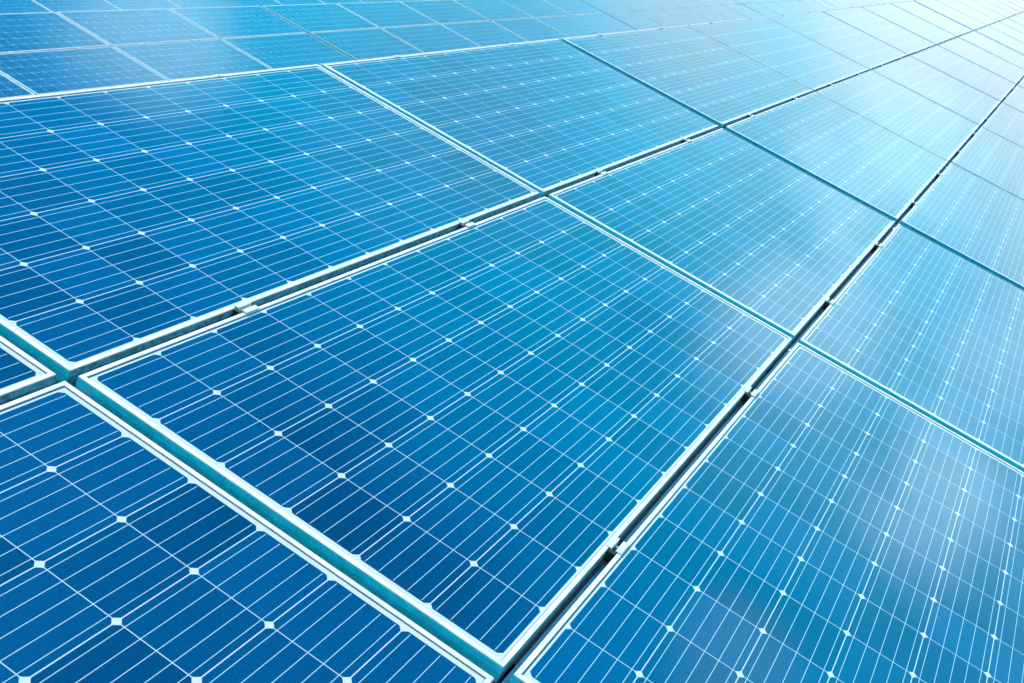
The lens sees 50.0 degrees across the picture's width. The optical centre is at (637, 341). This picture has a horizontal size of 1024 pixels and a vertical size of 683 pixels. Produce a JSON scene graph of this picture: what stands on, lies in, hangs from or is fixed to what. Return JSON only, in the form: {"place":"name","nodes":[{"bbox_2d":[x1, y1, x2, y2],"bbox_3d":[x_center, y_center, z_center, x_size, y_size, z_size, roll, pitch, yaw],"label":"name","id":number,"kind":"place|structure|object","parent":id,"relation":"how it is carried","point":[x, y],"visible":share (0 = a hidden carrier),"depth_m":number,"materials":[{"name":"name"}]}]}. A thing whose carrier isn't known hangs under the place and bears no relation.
{"place":"outdoors","nodes":[
{"label":"outdoors","id":0,"kind":"place"},
{"bbox_2d":[0,0,50,13],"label":"solar panel","id":1,"kind":"object","parent":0,"point":[18,6],"visible":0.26,"depth_m":24.61,"materials":[{"name":"glass"}]},
{"bbox_2d":[33,0,119,12],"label":"solar panel","id":2,"kind":"object","parent":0,"point":[55,6],"visible":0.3,"depth_m":25.90,"materials":[{"name":"glass"}]},
{"bbox_2d":[105,0,179,9],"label":"solar panel","id":3,"kind":"object","parent":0,"point":[139,4],"visible":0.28,"depth_m":27.64,"materials":[{"name":"glass"}]},
{"bbox_2d":[168,0,232,7],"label":"solar panel","id":4,"kind":"object","parent":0,"point":[197,3],"visible":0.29,"depth_m":29.37,"materials":[{"name":"glass"}]},
{"bbox_2d":[224,0,281,6],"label":"solar panel","id":5,"kind":"object","parent":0,"point":[261,3],"visible":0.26,"depth_m":31.12,"materials":[{"name":"glass"}]},
{"bbox_2d":[275,0,324,4],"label":"solar panel","id":6,"kind":"object","parent":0,"point":[290,2],"visible":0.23,"depth_m":32.82,"materials":[{"name":"glass"}]},
{"bbox_2d":[320,0,362,3],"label":"solar panel","id":7,"kind":"object","parent":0,"point":[339,1],"visible":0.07,"depth_m":34.60,"materials":[{"name":"glass"}]},
{"bbox_2d":[360,0,396,1],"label":"solar panel","id":8,"kind":"object","parent":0,"point":[378,0],"depth_m":36.34,"materials":[{"name":"glass"}]},
{"bbox_2d":[397,0,425,1],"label":"solar panel","id":9,"kind":"object","parent":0,"point":[411,0],"depth_m":37.98,"materials":[{"name":"glass"}]},
{"bbox_2d":[55,76,1023,682],"bbox_3d":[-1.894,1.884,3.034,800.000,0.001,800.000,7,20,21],"label":"ground","id":10,"kind":"structure","parent":0,"point":[533,642],"depth_m":6.11,"materials":[{"name":"black"}]},
{"bbox_2d":[74,77,1023,682],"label":"mounting frame","id":11,"kind":"object","parent":10,"relation":"on","point":[590,579],"depth_m":2.67,"materials":[{"name":"metal"}]},
{"bbox_2d":[0,336,55,405],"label":"solar panel","id":12,"kind":"object","parent":11,"relation":"on","point":[22,374],"visible":0.91,"depth_m":2.02,"materials":[{"name":"glass"}]},
{"bbox_2d":[232,300,258,316],"bbox_3d":[-0.910,-0.050,2.496,0.038,0.072,0.053,31,26,11],"label":"panel clamp","id":13,"kind":"object","parent":11,"relation":"attached to","point":[245,306],"visible":0.57,"depth_m":2.48,"materials":[{"name":"metal"}]},
{"bbox_2d":[0,381,493,682],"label":"solar panel","id":14,"kind":"object","parent":11,"relation":"on","point":[129,554],"visible":1,"depth_m":1.78,"materials":[{"name":"glass"}]},
{"bbox_2d":[0,64,539,384],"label":"solar panel","id":15,"kind":"object","parent":11,"relation":"on","point":[136,218],"visible":0.96,"depth_m":2.85,"materials":[{"name":"glass"}]},
{"bbox_2d":[76,196,791,682],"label":"solar panel","id":16,"kind":"object","parent":11,"relation":"on","point":[480,444],"visible":0.98,"depth_m":2.43,"materials":[{"name":"glass"}]},
{"bbox_2d":[458,218,475,229],"bbox_3d":[-0.539,-0.336,3.352,0.038,0.072,0.053,31,26,11],"label":"panel clamp","id":17,"kind":"object","parent":11,"relation":"attached to","point":[464,222],"visible":0.62,"depth_m":3.33,"materials":[{"name":"metal"}]},
{"bbox_2d":[322,39,717,198],"bbox_3d":[-0.383,-1.046,4.779,0.994,0.040,1.958,31,26,11],"label":"solar panel","id":18,"kind":"object","parent":11,"relation":"on","point":[545,118],"visible":0.85,"depth_m":4.53,"materials":[{"name":"glass"}]},
{"bbox_2d":[595,168,606,176],"bbox_3d":[-0.155,-0.631,4.238,0.038,0.072,0.053,31,26,11],"label":"panel clamp","id":19,"kind":"object","parent":11,"relation":"attached to","point":[599,171],"visible":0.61,"depth_m":4.22,"materials":[{"name":"metal"}]},
{"bbox_2d":[603,535,628,563],"bbox_3d":[-0.057,0.458,2.296,0.038,0.072,0.053,31,26,11],"label":"panel clamp","id":20,"kind":"object","parent":11,"relation":"attached to","point":[613,550],"visible":0.9,"depth_m":2.27,"materials":[{"name":"metal"}]},
{"bbox_2d":[681,137,691,143],"bbox_3d":[0.215,-0.917,5.094,0.038,0.072,0.053,31,26,11],"label":"panel clamp","id":21,"kind":"object","parent":11,"relation":"attached to","point":[685,140],"visible":0.62,"depth_m":5.07,"materials":[{"name":"metal"}]},
{"bbox_2d":[562,25,812,129],"bbox_3d":[0.384,-1.637,6.550,0.994,0.041,1.958,31,26,11],"label":"solar panel","id":22,"kind":"object","parent":11,"relation":"on","point":[716,82],"visible":0.83,"depth_m":6.35,"materials":[{"name":"glass"}]},
{"bbox_2d":[548,128,894,344],"bbox_3d":[0.470,-0.537,4.580,0.994,0.042,1.958,31,26,11],"label":"solar panel","id":23,"kind":"object","parent":11,"relation":"on","point":[780,245],"visible":0.91,"depth_m":4.32,"materials":[{"name":"glass"}]},
{"bbox_2d":[741,385,758,403],"bbox_3d":[0.314,0.173,3.152,0.038,0.072,0.053,31,26,11],"label":"panel clamp","id":24,"kind":"object","parent":11,"relation":"attached to","point":[748,395],"visible":0.9,"depth_m":3.13,"materials":[{"name":"metal"}]},
{"bbox_2d":[510,343,1023,682],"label":"solar panel","id":25,"kind":"object","parent":11,"relation":"on","point":[814,517],"visible":1,"depth_m":2.56,"materials":[{"name":"glass"}]},
{"bbox_2d":[689,16,869,92],"bbox_3d":[1.139,-2.218,8.292,0.994,0.040,1.958,31,26,11],"label":"solar panel","id":26,"kind":"object","parent":11,"relation":"on","point":[813,65],"visible":0.88,"depth_m":8.15,"materials":[{"name":"glass"}]},
{"bbox_2d":[822,296,834,309],"bbox_3d":[0.698,-0.123,4.038,0.038,0.072,0.053,31,26,11],"label":"panel clamp","id":27,"kind":"object","parent":11,"relation":"attached to","point":[827,303],"visible":0.88,"depth_m":4.01,"materials":[{"name":"metal"}]},
{"bbox_2d":[725,92,947,225],"bbox_3d":[1.237,-1.128,6.350,0.994,0.040,1.958,31,27,11],"label":"solar panel","id":28,"kind":"object","parent":11,"relation":"on","point":[884,171],"visible":0.91,"depth_m":6.14,"materials":[{"name":"glass"}]},
{"bbox_2d":[768,10,907,70],"bbox_3d":[1.894,-2.799,10.034,0.994,0.042,1.958,31,27,11],"label":"solar panel","id":29,"kind":"object","parent":11,"relation":"on","point":[870,52],"visible":0.87,"depth_m":9.92,"materials":[{"name":"glass"}]},
{"bbox_2d":[872,241,882,251],"bbox_3d":[1.069,-0.408,4.894,0.038,0.072,0.053,31,26,11],"label":"panel clamp","id":30,"kind":"object","parent":11,"relation":"attached to","point":[876,247],"visible":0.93,"depth_m":4.87,"materials":[{"name":"metal"}]},
{"bbox_2d":[822,6,935,56],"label":"solar panel","id":31,"kind":"object","parent":11,"relation":"on","point":[909,43],"visible":0.88,"depth_m":11.68,"materials":[{"name":"glass"}]},
{"bbox_2d":[817,70,979,164],"bbox_3d":[1.992,-1.709,8.092,0.994,0.042,1.958,31,27,11],"label":"solar panel","id":32,"kind":"object","parent":11,"relation":"on","point":[912,116],"visible":0.84,"depth_m":7.95,"materials":[{"name":"glass"}]},
{"bbox_2d":[861,3,956,45],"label":"solar panel","id":33,"kind":"object","parent":11,"relation":"on","point":[927,30],"visible":0.88,"depth_m":13.44,"materials":[{"name":"glass"}]},
{"bbox_2d":[798,224,1023,471],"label":"solar panel","id":34,"kind":"object","parent":11,"relation":"on","point":[932,330],"visible":0.84,"depth_m":4.09,"materials":[{"name":"glass"}]},
{"bbox_2d":[910,200,917,208],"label":"panel clamp","id":35,"kind":"object","parent":11,"relation":"attached to","point":[913,205],"visible":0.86,"depth_m":5.78,"materials":[{"name":"metal"}]},
{"bbox_2d":[891,1,972,37],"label":"solar panel","id":36,"kind":"object","parent":11,"relation":"on","point":[957,29],"visible":0.84,"depth_m":15.19,"materials":[{"name":"glass"}]},
{"bbox_2d":[874,56,1000,127],"bbox_3d":[2.747,-2.290,9.834,0.994,0.040,1.958,31,26,11],"label":"solar panel","id":37,"kind":"object","parent":11,"relation":"on","point":[961,98],"visible":0.9,"depth_m":9.72,"materials":[{"name":"glass"}]},
{"bbox_2d":[914,0,985,30],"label":"solar panel","id":38,"kind":"object","parent":11,"relation":"on","point":[973,24],"visible":0.74,"depth_m":16.94,"materials":[{"name":"glass"}]},
{"bbox_2d":[900,163,1023,289],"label":"solar panel","id":39,"kind":"object","parent":11,"relation":"on","point":[968,216],"visible":0.89,"depth_m":5.92,"materials":[{"name":"glass"}]},
{"bbox_2d":[911,45,1015,102],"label":"solar panel","id":40,"kind":"object","parent":11,"relation":"on","point":[972,74],"visible":0.86,"depth_m":11.48,"materials":[{"name":"glass"}]},
{"bbox_2d":[937,0,996,25],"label":"solar panel","id":41,"kind":"object","parent":11,"relation":"on","point":[971,12],"visible":0.79,"depth_m":18.71,"materials":[{"name":"glass"}]},
{"bbox_2d":[939,37,1023,85],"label":"solar panel","id":42,"kind":"object","parent":11,"relation":"on","point":[989,61],"visible":0.91,"depth_m":13.22,"materials":[{"name":"glass"}]},
{"bbox_2d":[956,0,1006,21],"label":"solar panel","id":43,"kind":"object","parent":11,"relation":"on","point":[983,10],"visible":0.73,"depth_m":20.46,"materials":[{"name":"glass"}]},
{"bbox_2d":[951,127,1023,199],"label":"solar panel","id":44,"kind":"object","parent":11,"relation":"on","point":[991,157],"visible":0.9,"depth_m":7.72,"materials":[{"name":"glass"}]},
{"bbox_2d":[959,31,1023,68],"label":"solar panel","id":45,"kind":"object","parent":11,"relation":"on","point":[996,48],"visible":0.91,"depth_m":14.97,"materials":[{"name":"glass"}]},
{"bbox_2d":[972,0,1013,17],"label":"solar panel","id":46,"kind":"object","parent":11,"relation":"on","point":[995,8],"visible":0.77,"depth_m":22.19,"materials":[{"name":"glass"}]},
{"bbox_2d":[975,26,1023,54],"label":"solar panel","id":47,"kind":"object","parent":11,"relation":"on","point":[1004,39],"visible":0.84,"depth_m":16.74,"materials":[{"name":"glass"}]},
{"bbox_2d":[982,103,1023,147],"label":"solar panel","id":48,"kind":"object","parent":11,"relation":"on","point":[1006,121],"visible":0.83,"depth_m":9.48,"materials":[{"name":"glass"}]},
{"bbox_2d":[985,0,1020,14],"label":"solar panel","id":49,"kind":"object","parent":11,"relation":"on","point":[1005,7],"visible":0.81,"depth_m":23.92,"materials":[{"name":"glass"}]},
{"bbox_2d":[988,21,1023,42],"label":"solar panel","id":50,"kind":"object","parent":11,"relation":"on","point":[1007,30],"visible":0.84,"depth_m":18.51,"materials":[{"name":"glass"}]},
{"bbox_2d":[997,0,1023,12],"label":"solar panel","id":51,"kind":"object","parent":11,"relation":"on","point":[1013,6],"visible":0.82,"depth_m":25.61,"materials":[{"name":"glass"}]},
{"bbox_2d":[999,18,1023,33],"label":"solar panel","id":52,"kind":"object","parent":11,"relation":"on","point":[1013,24],"visible":0.82,"depth_m":20.25,"materials":[{"name":"glass"}]},
{"bbox_2d":[1003,85,1023,112],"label":"solar panel","id":53,"kind":"object","parent":11,"relation":"on","point":[1015,99],"visible":0.83,"depth_m":11.17,"materials":[{"name":"glass"}]},
{"bbox_2d":[1007,0,1023,7],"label":"solar panel","id":54,"kind":"object","parent":11,"relation":"on","point":[1017,3],"visible":0.74,"depth_m":27.31,"materials":[{"name":"glass"}]},
{"bbox_2d":[1009,15,1023,25],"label":"solar panel","id":55,"kind":"object","parent":11,"relation":"on","point":[1017,19],"visible":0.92,"depth_m":21.98,"materials":[{"name":"glass"}]},
{"bbox_2d":[1016,13,1023,18],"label":"solar panel","id":56,"kind":"object","parent":11,"relation":"on","point":[1020,15],"visible":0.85,"depth_m":23.65,"materials":[{"name":"glass"}]},
{"bbox_2d":[1018,78,1023,87],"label":"solar panel","id":57,"kind":"object","parent":11,"relation":"on","point":[1021,83],"visible":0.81,"depth_m":12.61,"materials":[{"name":"glass"}]},
{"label":"mounting frame","id":58,"kind":"object","parent":10,"relation":"on","visible":0},
{"bbox_2d":[0,73,34,98],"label":"solar panel","id":59,"kind":"object","parent":58,"relation":"on","point":[9,88],"visible":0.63,"depth_m":12.20,"materials":[{"name":"glass"}]},
{"bbox_2d":[0,12,109,53],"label":"solar panel","id":60,"kind":"object","parent":58,"relation":"on","point":[32,32],"visible":1,"depth_m":13.75,"materials":[{"name":"glass"}]},
{"bbox_2d":[0,46,168,94],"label":"solar panel","id":61,"kind":"object","parent":58,"relation":"on","point":[48,72],"visible":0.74,"depth_m":13.21,"materials":[{"name":"glass"}]},
{"bbox_2d":[56,9,218,46],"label":"solar panel","id":62,"kind":"object","parent":58,"relation":"on","point":[112,28],"visible":1,"depth_m":15.12,"materials":[{"name":"glass"}]},
{"bbox_2d":[113,39,270,80],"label":"solar panel","id":63,"kind":"object","parent":58,"relation":"on","point":[169,61],"visible":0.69,"depth_m":14.92,"materials":[{"name":"glass"}]},
{"bbox_2d":[170,6,306,39],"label":"solar panel","id":64,"kind":"object","parent":58,"relation":"on","point":[221,23],"visible":1,"depth_m":16.87,"materials":[{"name":"glass"}]},
{"bbox_2d":[222,33,355,68],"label":"solar panel","id":65,"kind":"object","parent":58,"relation":"on","point":[285,51],"visible":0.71,"depth_m":16.68,"materials":[{"name":"glass"}]},
{"bbox_2d":[262,3,378,33],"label":"solar panel","id":66,"kind":"object","parent":58,"relation":"on","point":[310,18],"visible":1,"depth_m":18.64,"materials":[{"name":"glass"}]},
{"bbox_2d":[310,28,423,60],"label":"solar panel","id":67,"kind":"object","parent":58,"relation":"on","point":[362,44],"visible":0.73,"depth_m":18.43,"materials":[{"name":"glass"}]},
{"bbox_2d":[337,1,438,27],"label":"solar panel","id":68,"kind":"object","parent":58,"relation":"on","point":[388,14],"visible":1,"depth_m":20.40,"materials":[{"name":"glass"}]},
{"bbox_2d":[381,24,480,52],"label":"solar panel","id":69,"kind":"object","parent":58,"relation":"on","point":[431,38],"visible":0.77,"depth_m":20.20,"materials":[{"name":"glass"}]},
{"bbox_2d":[400,0,489,23],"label":"solar panel","id":70,"kind":"object","parent":58,"relation":"on","point":[445,11],"visible":1,"depth_m":22.15,"materials":[{"name":"glass"}]},
{"bbox_2d":[441,21,528,46],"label":"solar panel","id":71,"kind":"object","parent":58,"relation":"on","point":[485,33],"visible":0.75,"depth_m":21.95,"materials":[{"name":"glass"}]},
{"bbox_2d":[454,0,532,20],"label":"solar panel","id":72,"kind":"object","parent":58,"relation":"on","point":[492,10],"visible":1,"depth_m":23.87,"materials":[{"name":"glass"}]},
{"bbox_2d":[492,18,569,41],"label":"solar panel","id":73,"kind":"object","parent":58,"relation":"on","point":[530,29],"visible":0.9,"depth_m":23.70,"materials":[{"name":"glass"}]},
{"bbox_2d":[502,0,570,17],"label":"solar panel","id":74,"kind":"object","parent":58,"relation":"on","point":[536,8],"visible":1,"depth_m":25.61,"materials":[{"name":"glass"}]},
{"bbox_2d":[535,15,605,37],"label":"solar panel","id":75,"kind":"object","parent":58,"relation":"on","point":[570,26],"visible":0.89,"depth_m":25.43,"materials":[{"name":"glass"}]},
{"bbox_2d":[544,0,603,14],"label":"solar panel","id":76,"kind":"object","parent":58,"relation":"on","point":[575,7],"visible":1,"depth_m":27.35,"materials":[{"name":"glass"}]},
{"bbox_2d":[572,13,636,33],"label":"solar panel","id":77,"kind":"object","parent":58,"relation":"on","point":[605,23],"visible":0.81,"depth_m":27.19,"materials":[{"name":"glass"}]},
{"bbox_2d":[581,0,633,12],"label":"solar panel","id":78,"kind":"object","parent":58,"relation":"on","point":[607,6],"visible":1,"depth_m":29.10,"materials":[{"name":"glass"}]},
{"bbox_2d":[606,11,664,29],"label":"solar panel","id":79,"kind":"object","parent":58,"relation":"on","point":[635,20],"visible":0.79,"depth_m":28.94,"materials":[{"name":"glass"}]},
{"bbox_2d":[615,0,659,10],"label":"solar panel","id":80,"kind":"object","parent":58,"relation":"on","point":[638,5],"visible":1,"depth_m":30.84,"materials":[{"name":"glass"}]},
{"bbox_2d":[636,9,689,26],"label":"solar panel","id":81,"kind":"object","parent":58,"relation":"on","point":[663,18],"visible":0.81,"depth_m":30.70,"materials":[{"name":"glass"}]},
{"bbox_2d":[644,0,683,8],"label":"solar panel","id":82,"kind":"object","parent":58,"relation":"on","point":[664,4],"visible":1,"depth_m":32.58,"materials":[{"name":"glass"}]},
{"bbox_2d":[661,8,709,24],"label":"solar panel","id":83,"kind":"object","parent":58,"relation":"on","point":[687,16],"visible":0.81,"depth_m":32.44,"materials":[{"name":"glass"}]},
{"bbox_2d":[670,0,702,7],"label":"solar panel","id":84,"kind":"object","parent":58,"relation":"on","point":[687,3],"visible":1,"depth_m":34.32,"materials":[{"name":"glass"}]},
{"bbox_2d":[686,6,729,21],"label":"solar panel","id":85,"kind":"object","parent":58,"relation":"on","point":[708,14],"visible":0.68,"depth_m":34.20,"materials":[{"name":"glass"}]},
{"bbox_2d":[694,0,722,5],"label":"solar panel","id":86,"kind":"object","parent":58,"relation":"on","point":[708,2],"visible":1,"depth_m":36.05,"materials":[{"name":"glass"}]},
{"bbox_2d":[705,5,747,19],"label":"solar panel","id":87,"kind":"object","parent":58,"relation":"on","point":[728,12],"visible":0.8,"depth_m":35.93,"materials":[{"name":"glass"}]},
{"bbox_2d":[715,0,740,4],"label":"solar panel","id":88,"kind":"object","parent":58,"relation":"on","point":[728,2],"visible":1,"depth_m":37.79,"materials":[{"name":"glass"}]},
{"bbox_2d":[725,4,764,17],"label":"solar panel","id":89,"kind":"object","parent":58,"relation":"on","point":[744,10],"visible":0.83,"depth_m":37.67,"materials":[{"name":"glass"}]},
{"bbox_2d":[735,0,756,3],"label":"solar panel","id":90,"kind":"object","parent":58,"relation":"on","point":[745,1],"visible":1,"depth_m":39.49,"materials":[{"name":"glass"}]},
{"bbox_2d":[742,3,779,16],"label":"solar panel","id":91,"kind":"object","parent":58,"relation":"on","point":[761,9],"visible":0.88,"depth_m":39.43,"materials":[{"name":"glass"}]},
{"bbox_2d":[753,0,770,2],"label":"solar panel","id":92,"kind":"object","parent":58,"relation":"on","point":[759,1],"visible":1,"depth_m":41.19,"materials":[{"name":"glass"}]},
{"bbox_2d":[759,2,793,14],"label":"solar panel","id":93,"kind":"object","parent":58,"relation":"on","point":[776,8],"visible":0.89,"depth_m":41.24,"materials":[{"name":"glass"}]},
{"bbox_2d":[773,1,805,12],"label":"solar panel","id":94,"kind":"object","parent":58,"relation":"on","point":[789,6],"visible":0.72,"depth_m":42.97,"materials":[{"name":"glass"}]},
{"bbox_2d":[786,0,817,11],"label":"solar panel","id":95,"kind":"object","parent":58,"relation":"on","point":[801,5],"visible":0.76,"depth_m":44.69,"materials":[{"name":"glass"}]},
{"bbox_2d":[798,0,828,10],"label":"solar panel","id":96,"kind":"object","parent":58,"relation":"on","point":[814,5],"visible":0.88,"depth_m":46.42,"materials":[{"name":"glass"}]},
{"bbox_2d":[811,0,838,8],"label":"solar panel","id":97,"kind":"object","parent":58,"relation":"on","point":[824,4],"visible":0.85,"depth_m":48.17,"materials":[{"name":"glass"}]},
{"bbox_2d":[823,0,847,7],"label":"solar panel","id":98,"kind":"object","parent":58,"relation":"on","point":[835,3],"visible":0.77,"depth_m":49.89,"materials":[{"name":"glass"}]},
{"bbox_2d":[834,0,856,6],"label":"solar panel","id":99,"kind":"object","parent":58,"relation":"on","point":[845,3],"visible":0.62,"depth_m":51.65,"materials":[{"name":"glass"}]},
{"bbox_2d":[845,0,864,6],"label":"solar panel","id":100,"kind":"object","parent":58,"relation":"on","point":[855,3],"visible":0.85,"depth_m":53.42,"materials":[{"name":"glass"}]}
]}

